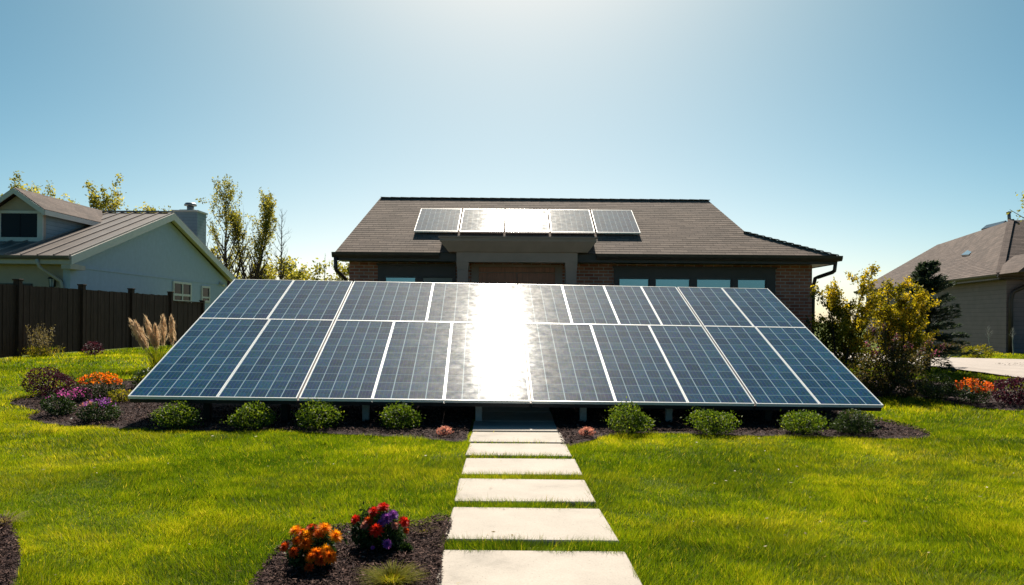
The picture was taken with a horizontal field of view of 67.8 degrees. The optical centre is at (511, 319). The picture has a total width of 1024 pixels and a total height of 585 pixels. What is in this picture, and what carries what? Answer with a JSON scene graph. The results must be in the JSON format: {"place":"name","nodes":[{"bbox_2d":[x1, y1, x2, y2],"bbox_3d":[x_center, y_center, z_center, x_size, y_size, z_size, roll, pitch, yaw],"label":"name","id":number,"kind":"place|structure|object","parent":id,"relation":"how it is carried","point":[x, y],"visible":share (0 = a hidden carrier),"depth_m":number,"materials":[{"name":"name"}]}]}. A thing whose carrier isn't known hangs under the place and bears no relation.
{"place":"outdoors","nodes":[
{"label":"outdoors","id":0,"kind":"place"},
{"bbox_2d":[0,323,1023,584],"bbox_3d":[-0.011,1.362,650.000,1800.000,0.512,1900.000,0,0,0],"label":"lawn","id":1,"kind":"structure","parent":0,"point":[90,515],"depth_m":6.68,"materials":[{"name":"green plant"}]},
{"bbox_2d":[0,525,19,584],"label":"mulch bed","id":2,"kind":"object","parent":1,"relation":"on","point":[6,558],"visible":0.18,"depth_m":4.97,"materials":[{"name":"brown wood"}]},
{"bbox_2d":[0,510,32,524],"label":"ornamental grass","id":3,"kind":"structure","parent":2,"relation":"on","point":[7,517],"depth_m":5.86,"materials":[{"name":"beige plant"}]},
{"bbox_2d":[0,170,78,203],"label":"leafy tree","id":4,"kind":"object","parent":1,"relation":"on","point":[16,185],"visible":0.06,"depth_m":45.27,"materials":[{"name":"green plant"}]},
{"bbox_2d":[21,321,71,356],"bbox_3d":[-12.881,0.543,20.880,1.474,1.035,0.999,0,0,-26],"label":"weed clump","id":5,"kind":"object","parent":1,"relation":"on","point":[46,350],"visible":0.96,"depth_m":20.80,"materials":[{"name":"plant"}]},
{"bbox_2d":[81,341,104,354],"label":"shrub","id":6,"kind":"object","parent":1,"relation":"on","point":[96,344],"visible":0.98,"depth_m":21.55,"materials":[{"name":"purple plant"}]},
{"bbox_2d":[0,279,204,357],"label":"wooden fence","id":7,"kind":"object","parent":1,"relation":"on","point":[79,317],"visible":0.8,"depth_m":23.47,"materials":[{"name":"brown wood"}]},
{"bbox_2d":[70,173,151,212],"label":"leafy tree","id":8,"kind":"object","parent":1,"relation":"on","point":[97,203],"visible":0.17,"depth_m":45.67,"materials":[{"name":"green plant"}]},
{"bbox_2d":[0,187,236,310],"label":"stucco house","id":9,"kind":"structure","parent":1,"relation":"on","point":[47,241],"depth_m":29.51,"materials":[{"name":"white paint"}]},
{"bbox_2d":[0,283,31,285],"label":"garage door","id":10,"kind":"structure","parent":9,"relation":"in","point":[28,284],"depth_m":26.14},
{"bbox_2d":[172,281,191,302],"bbox_3d":[-15.160,-1.277,35.029,0.059,0.945,1.936,0,0,0],"label":"window","id":11,"kind":"structure","parent":9,"relation":"in","point":[182,291],"depth_m":34.98,"materials":[{"name":"white glass"}]},
{"bbox_2d":[201,286,209,302],"bbox_3d":[-15.160,-1.272,37.700,0.059,0.810,1.028,0,0,0],"label":"window","id":12,"kind":"structure","parent":9,"relation":"in","point":[205,290],"depth_m":37.72,"materials":[{"name":"white glass"}]},
{"bbox_2d":[124,204,170,212],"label":"leafy tree","id":13,"kind":"object","parent":1,"relation":"on","point":[152,209],"visible":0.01,"depth_m":48.25,"materials":[{"name":"green plant"}]},
{"bbox_2d":[128,313,176,367],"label":"pampas grass","id":14,"kind":"object","parent":1,"relation":"on","point":[155,337],"depth_m":17.82,"materials":[{"name":"beige plant"}]},
{"bbox_2d":[209,246,242,270],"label":"tree","id":15,"kind":"object","parent":1,"relation":"on","point":[214,253],"visible":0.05,"depth_m":55.08,"materials":[{"name":"green plant"}]},
{"bbox_2d":[195,174,262,286],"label":"airy tree","id":16,"kind":"object","parent":1,"relation":"on","point":[225,210],"visible":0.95,"depth_m":44.44,"materials":[{"name":"green plant"}]},
{"bbox_2d":[128,279,352,420],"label":"solar panel bank","id":17,"kind":"structure","parent":1,"relation":"on","point":[242,341],"depth_m":12.67,"materials":[{"name":"glass"}]},
{"bbox_2d":[10,381,474,441],"bbox_3d":[-4.719,1.416,13.128,8.312,0.285,6.356,0,0,0],"label":"mulch bed","id":18,"kind":"object","parent":1,"relation":"on","point":[334,431],"visible":0.25,"depth_m":11.63,"materials":[{"name":"brown wood"}]},
{"bbox_2d":[11,364,79,395],"bbox_3d":[-8.594,1.121,14.219,1.157,0.631,1.032,0,0,0],"label":"purple shrub","id":19,"kind":"object","parent":18,"relation":"on","point":[66,378],"visible":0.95,"depth_m":14.11,"materials":[{"name":"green plant"}]},
{"bbox_2d":[37,389,78,415],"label":"flowering plant","id":20,"kind":"object","parent":18,"relation":"on","point":[49,406],"visible":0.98,"depth_m":11.95,"materials":[{"name":"green plant"}]},
{"bbox_2d":[65,385,92,402],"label":"flowering plant","id":21,"kind":"object","parent":18,"relation":"on","point":[76,395],"visible":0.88,"depth_m":13.39,"materials":[{"name":"pink plant"}]},
{"bbox_2d":[71,397,124,421],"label":"flowering plant","id":22,"kind":"object","parent":18,"relation":"on","point":[101,406],"visible":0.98,"depth_m":11.39,"materials":[{"name":"green plant"}]},
{"bbox_2d":[74,371,126,397],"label":"flowering plant","id":23,"kind":"object","parent":18,"relation":"on","point":[104,380],"visible":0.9,"depth_m":13.75,"materials":[{"name":"orange plant"}]},
{"bbox_2d":[107,388,131,401],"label":"shrub","id":24,"kind":"object","parent":18,"relation":"on","point":[125,397],"visible":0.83,"depth_m":13.42,"materials":[{"name":"green plant"}]},
{"bbox_2d":[130,367,150,385],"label":"shrub","id":25,"kind":"object","parent":18,"relation":"on","point":[137,378],"visible":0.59,"depth_m":15.01,"materials":[{"name":"green plant"}]},
{"bbox_2d":[148,400,205,429],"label":"shrub","id":26,"kind":"object","parent":18,"relation":"on","point":[168,413],"visible":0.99,"depth_m":10.86,"materials":[{"name":"green plant"}]},
{"bbox_2d":[219,400,279,428],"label":"shrub","id":27,"kind":"object","parent":18,"relation":"on","point":[248,414],"visible":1,"depth_m":10.87,"materials":[{"name":"green plant"}]},
{"bbox_2d":[291,397,344,429],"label":"shrub","id":28,"kind":"object","parent":18,"relation":"on","point":[318,422],"visible":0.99,"depth_m":10.86,"materials":[{"name":"green plant"}]},
{"bbox_2d":[375,400,425,429],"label":"shrub","id":29,"kind":"object","parent":18,"relation":"on","point":[402,420],"visible":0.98,"depth_m":10.88,"materials":[{"name":"green plant"}]},
{"bbox_2d":[436,425,452,435],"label":"rosette plant","id":30,"kind":"object","parent":18,"relation":"on","point":[445,432],"visible":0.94,"depth_m":10.34,"materials":[{"name":"pink plant"}]},
{"bbox_2d":[0,363,1023,584],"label":"mulch chips","id":31,"kind":"object","parent":18,"relation":"on","point":[319,579],"visible":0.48,"depth_m":10.69,"materials":[{"name":"brown wood"}]},
{"bbox_2d":[229,210,272,279],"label":"airy tree","id":32,"kind":"object","parent":1,"relation":"on","point":[240,236],"visible":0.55,"depth_m":45.48,"materials":[{"name":"green plant"}]},
{"bbox_2d":[230,187,278,282],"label":"airy tree","id":33,"kind":"object","parent":1,"relation":"on","point":[266,197],"visible":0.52,"depth_m":46.13,"materials":[{"name":"green plant"}]},
{"bbox_2d":[232,254,279,279],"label":"tree","id":34,"kind":"object","parent":1,"relation":"on","point":[270,266],"visible":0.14,"depth_m":52.76,"materials":[{"name":"green plant"}]},
{"bbox_2d":[236,199,277,279],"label":"airy tree","id":35,"kind":"object","parent":1,"relation":"on","point":[268,223],"visible":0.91,"depth_m":45.08,"materials":[{"name":"green plant"}]},
{"bbox_2d":[263,209,292,279],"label":"bare tree","id":36,"kind":"object","parent":1,"relation":"on","point":[281,268],"visible":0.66,"depth_m":45.93,"materials":[{"name":"brown plant"}]},
{"bbox_2d":[250,253,314,279],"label":"tree","id":37,"kind":"object","parent":1,"relation":"on","point":[301,272],"visible":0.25,"depth_m":52.23,"materials":[{"name":"green plant"}]},
{"bbox_2d":[275,257,340,280],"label":"tree","id":38,"kind":"object","parent":1,"relation":"on","point":[316,272],"visible":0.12,"depth_m":56.18,"materials":[{"name":"green plant"}]},
{"bbox_2d":[306,261,348,280],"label":"tree","id":39,"kind":"object","parent":1,"relation":"on","point":[345,271],"visible":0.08,"depth_m":57.87,"materials":[{"name":"green plant"}]},
{"bbox_2d":[256,521,447,584],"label":"mulch bed","id":40,"kind":"object","parent":1,"relation":"on","point":[353,565],"visible":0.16,"depth_m":4.89,"materials":[{"name":"brown wood"}]},
{"bbox_2d":[280,517,343,572],"bbox_3d":[-1.255,1.430,4.773,0.412,0.360,0.386,0,0,0],"label":"flowering plant","id":41,"kind":"object","parent":40,"relation":"on","point":[319,550],"visible":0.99,"depth_m":4.70,"materials":[{"name":"orange plant"}]},
{"bbox_2d":[343,501,409,552],"bbox_3d":[-0.910,1.421,5.167,0.471,0.381,0.427,0,0,0],"label":"flowering plant","id":42,"kind":"object","parent":40,"relation":"on","point":[372,531],"visible":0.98,"depth_m":5.10,"materials":[{"name":"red plant"}]},
{"bbox_2d":[351,560,430,584],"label":"ornamental grass","id":43,"kind":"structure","parent":40,"relation":"on","point":[393,575],"depth_m":4.50,"materials":[{"name":"green plant"}]},
{"bbox_2d":[396,541,413,555],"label":"flowering plant","id":44,"kind":"object","parent":40,"relation":"on","point":[404,546],"visible":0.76,"depth_m":5.08,"materials":[{"name":"green plant"}]},
{"bbox_2d":[299,281,531,420],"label":"solar panel bank","id":45,"kind":"structure","parent":1,"relation":"on","point":[387,343],"depth_m":12.80,"materials":[{"name":"glass"}]},
{"bbox_2d":[472,421,557,431],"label":"paving slab","id":46,"kind":"structure","parent":1,"relation":"on","point":[501,426],"depth_m":11.18,"materials":[{"name":"concrete"}]},
{"bbox_2d":[482,403,549,411],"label":"paving slab","id":47,"kind":"structure","parent":1,"relation":"on","point":[530,408],"depth_m":12.96,"materials":[{"name":"concrete"}]},
{"bbox_2d":[469,432,565,443],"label":"paving slab","id":48,"kind":"structure","parent":1,"relation":"on","point":[508,437],"depth_m":10.21,"materials":[{"name":"concrete"}]},
{"bbox_2d":[465,443,570,458],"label":"paving slab","id":49,"kind":"structure","parent":1,"relation":"on","point":[515,448],"depth_m":9.26,"materials":[{"name":"concrete"}]},
{"bbox_2d":[482,411,553,421],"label":"paving slab","id":50,"kind":"structure","parent":1,"relation":"on","point":[522,416],"depth_m":12.22,"materials":[{"name":"concrete"}]},
{"bbox_2d":[461,458,581,476],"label":"paving slab","id":51,"kind":"structure","parent":1,"relation":"on","point":[519,465],"depth_m":8.20,"materials":[{"name":"concrete"}]},
{"bbox_2d":[455,478,595,505],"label":"paving slab","id":52,"kind":"structure","parent":1,"relation":"on","point":[533,489],"depth_m":7.05,"materials":[{"name":"concrete"}]},
{"bbox_2d":[444,507,618,545],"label":"paving slab","id":53,"kind":"structure","parent":1,"relation":"on","point":[550,524],"depth_m":5.85,"materials":[{"name":"concrete"}]},
{"bbox_2d":[436,550,641,584],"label":"paving slab","id":54,"kind":"structure","parent":1,"relation":"on","point":[490,567],"depth_m":4.83,"materials":[{"name":"concrete"}]},
{"bbox_2d":[331,197,842,366],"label":"brick house","id":55,"kind":"structure","parent":1,"relation":"on","point":[676,243],"depth_m":18.25,"materials":[{"name":"brown"}]},
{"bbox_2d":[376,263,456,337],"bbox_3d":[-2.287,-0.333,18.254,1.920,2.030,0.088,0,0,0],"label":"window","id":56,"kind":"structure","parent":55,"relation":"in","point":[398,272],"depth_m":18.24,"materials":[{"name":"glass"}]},
{"bbox_2d":[414,209,461,233],"bbox_3d":[-1.849,-2.511,19.254,1.062,0.808,1.449,0,0,0],"label":"rooftop panel","id":57,"kind":"object","parent":55,"relation":"on","point":[440,220],"visible":1,"depth_m":19.14,"materials":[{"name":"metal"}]},
{"bbox_2d":[460,209,503,233],"bbox_3d":[-0.737,-2.502,19.254,1.062,0.808,1.449,0,0,0],"label":"rooftop panel","id":58,"kind":"object","parent":55,"relation":"on","point":[482,221],"visible":1,"depth_m":19.15,"materials":[{"name":"glass"}]},
{"bbox_2d":[479,267,554,285],"bbox_3d":[0.110,-0.004,18.221,1.820,2.510,0.053,0,0,0],"label":"door","id":59,"kind":"structure","parent":55,"relation":"in","point":[543,275],"depth_m":18.22,"materials":[{"name":"wood"}]},
{"bbox_2d":[505,209,548,233],"bbox_3d":[0.375,-2.493,19.254,1.062,0.808,1.449,0,0,0],"label":"rooftop panel","id":60,"kind":"object","parent":55,"relation":"on","point":[526,220],"visible":1,"depth_m":19.17,"materials":[{"name":"glass"}]},
{"bbox_2d":[549,210,594,234],"bbox_3d":[1.487,-2.484,19.254,1.062,0.808,1.449,0,0,0],"label":"rooftop panel","id":61,"kind":"object","parent":55,"relation":"on","point":[571,221],"visible":1,"depth_m":19.14,"materials":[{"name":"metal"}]},
{"bbox_2d":[591,210,640,234],"bbox_3d":[2.599,-2.476,19.254,1.062,0.808,1.449,0,0,0],"label":"rooftop panel","id":62,"kind":"object","parent":55,"relation":"on","point":[615,222],"visible":1,"depth_m":19.15,"materials":[{"name":"glass"}]},
{"bbox_2d":[613,266,776,294],"bbox_3d":[4.372,-0.271,18.254,3.920,2.010,0.088,0,0,0],"label":"garage door","id":63,"kind":"structure","parent":55,"relation":"in","point":[655,276],"depth_m":18.24,"materials":[{"name":"paint"}]},
{"bbox_2d":[518,284,755,421],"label":"solar panel bank","id":64,"kind":"structure","parent":1,"relation":"on","point":[596,346],"depth_m":12.94,"materials":[{"name":"glass"}]},
{"bbox_2d":[550,406,929,445],"bbox_3d":[3.306,1.476,12.957,5.493,0.291,6.688,0,0,0],"label":"mulch bed","id":65,"kind":"object","parent":1,"relation":"on","point":[822,434],"visible":0.2,"depth_m":11.34,"materials":[{"name":"brown wood"}]},
{"bbox_2d":[578,426,595,436],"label":"rosette plant","id":66,"kind":"object","parent":65,"relation":"on","point":[582,430],"visible":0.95,"depth_m":10.37,"materials":[{"name":"pink plant"}]},
{"bbox_2d":[604,396,659,434],"bbox_3d":[1.674,1.352,10.809,0.869,0.552,0.662,0,0,0],"label":"shrub","id":67,"kind":"object","parent":65,"relation":"on","point":[640,418],"visible":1,"depth_m":10.72,"materials":[{"name":"green plant"}]},
{"bbox_2d":[680,406,741,434],"bbox_3d":[2.826,1.429,10.799,0.884,0.416,0.705,0,0,0],"label":"shrub","id":68,"kind":"object","parent":65,"relation":"on","point":[715,419],"visible":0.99,"depth_m":10.71,"materials":[{"name":"green plant"}]},
{"bbox_2d":[677,287,883,421],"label":"solar panel bank","id":69,"kind":"structure","parent":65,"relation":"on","point":[776,353],"depth_m":13.04,"materials":[{"name":"glass"}]},
{"bbox_2d":[775,409,830,434],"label":"shrub","id":70,"kind":"object","parent":65,"relation":"on","point":[803,416],"visible":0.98,"depth_m":10.72,"materials":[{"name":"green plant"}]},
{"bbox_2d":[829,405,881,434],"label":"shrub","id":71,"kind":"object","parent":65,"relation":"on","point":[861,425],"visible":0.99,"depth_m":10.72,"materials":[{"name":"green plant"}]},
{"bbox_2d":[887,259,984,371],"bbox_3d":[10.222,-0.078,18.679,2.224,2.855,2.589,0,0,14],"label":"spruce tree","id":72,"kind":"object","parent":1,"relation":"on","point":[925,271],"visible":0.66,"depth_m":18.43,"materials":[{"name":"green plant"}]},
{"bbox_2d":[853,211,1023,353],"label":"house","id":73,"kind":"structure","parent":1,"relation":"on","point":[983,267],"depth_m":31.17,"materials":[{"name":"grey"}]},
{"bbox_2d":[859,377,1023,410],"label":"mulch bed","id":74,"kind":"object","parent":1,"relation":"on","point":[1000,406],"visible":0.16,"depth_m":14.28,"materials":[{"name":"soil"}]},
{"bbox_2d":[800,312,851,366],"bbox_3d":[6.949,0.538,17.249,1.304,1.626,1.529,0,0,41],"label":"shrub","id":75,"kind":"object","parent":74,"relation":"on","point":[814,330],"visible":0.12,"depth_m":17.20,"materials":[{"name":"green plant"}]},
{"bbox_2d":[808,261,885,368],"bbox_3d":[7.315,0.109,16.350,1.377,2.725,1.680,0,0,-26],"label":"golden tree","id":76,"kind":"object","parent":74,"relation":"on","point":[843,314],"visible":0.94,"depth_m":16.23,"materials":[{"name":"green plant"}]},
{"bbox_2d":[845,358,884,393],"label":"shrub","id":77,"kind":"object","parent":74,"relation":"on","point":[862,382],"visible":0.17,"depth_m":15.11,"materials":[{"name":"green plant"}]},
{"bbox_2d":[848,323,949,397],"bbox_3d":[7.526,0.777,14.796,1.980,1.462,1.307,0,0,17],"label":"flowering shrub","id":78,"kind":"object","parent":74,"relation":"on","point":[900,376],"visible":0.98,"depth_m":14.64,"materials":[{"name":"green plant"}]},
{"bbox_2d":[861,275,942,370],"bbox_3d":[8.549,0.239,16.738,1.606,2.404,1.626,0,0,27],"label":"golden tree","id":79,"kind":"object","parent":74,"relation":"on","point":[895,318],"visible":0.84,"depth_m":16.62,"materials":[{"name":"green plant"}]},
{"bbox_2d":[897,382,920,397],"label":"shrub","id":80,"kind":"object","parent":74,"relation":"on","point":[911,394],"visible":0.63,"depth_m":14.65,"materials":[{"name":"green plant"}]},
{"bbox_2d":[916,372,955,398],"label":"shrub","id":81,"kind":"object","parent":74,"relation":"on","point":[935,394],"visible":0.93,"depth_m":14.47,"materials":[{"name":"green plant"}]},
{"bbox_2d":[950,377,995,404],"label":"flowering plant","id":82,"kind":"object","parent":74,"relation":"on","point":[983,390],"visible":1,"depth_m":14.01,"materials":[{"name":"orange plant"}]},
{"bbox_2d":[985,374,1023,405],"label":"purple shrub","id":83,"kind":"object","parent":74,"relation":"on","point":[1013,383],"visible":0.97,"depth_m":13.91,"materials":[{"name":"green plant"}]},
{"bbox_2d":[941,338,970,352],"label":"shrub","id":84,"kind":"object","parent":1,"relation":"on","point":[954,343],"visible":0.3,"depth_m":26.44,"materials":[{"name":"green plant"}]},
{"bbox_2d":[958,344,998,357],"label":"shrub","id":85,"kind":"object","parent":1,"relation":"on","point":[986,355],"visible":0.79,"depth_m":23.70,"materials":[{"name":"green plant"}]},
{"bbox_2d":[1009,327,1014,354],"bbox_3d":[17.420,0.779,26.545,0.214,1.080,0.224,0,0,-40],"label":"sapling","id":86,"kind":"object","parent":1,"relation":"on","point":[1012,340],"visible":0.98,"depth_m":26.51,"materials":[{"name":"grey plant"}]},
{"bbox_2d":[1006,192,1023,224],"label":"garden tree","id":87,"kind":"object","parent":1,"relation":"on","point":[1019,210],"visible":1,"depth_m":13.07,"materials":[{"name":"green plant"}]},
{"bbox_2d":[0,0,1023,322],"label":"sky","id":88,"kind":"structure","parent":0,"point":[887,133],"materials":[{"name":"blue"}]},
{"bbox_2d":[831,352,1023,377],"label":"driveway","id":89,"kind":"structure","parent":0,"point":[1014,367],"depth_m":19.68,"materials":[{"name":"concrete"}]}
]}

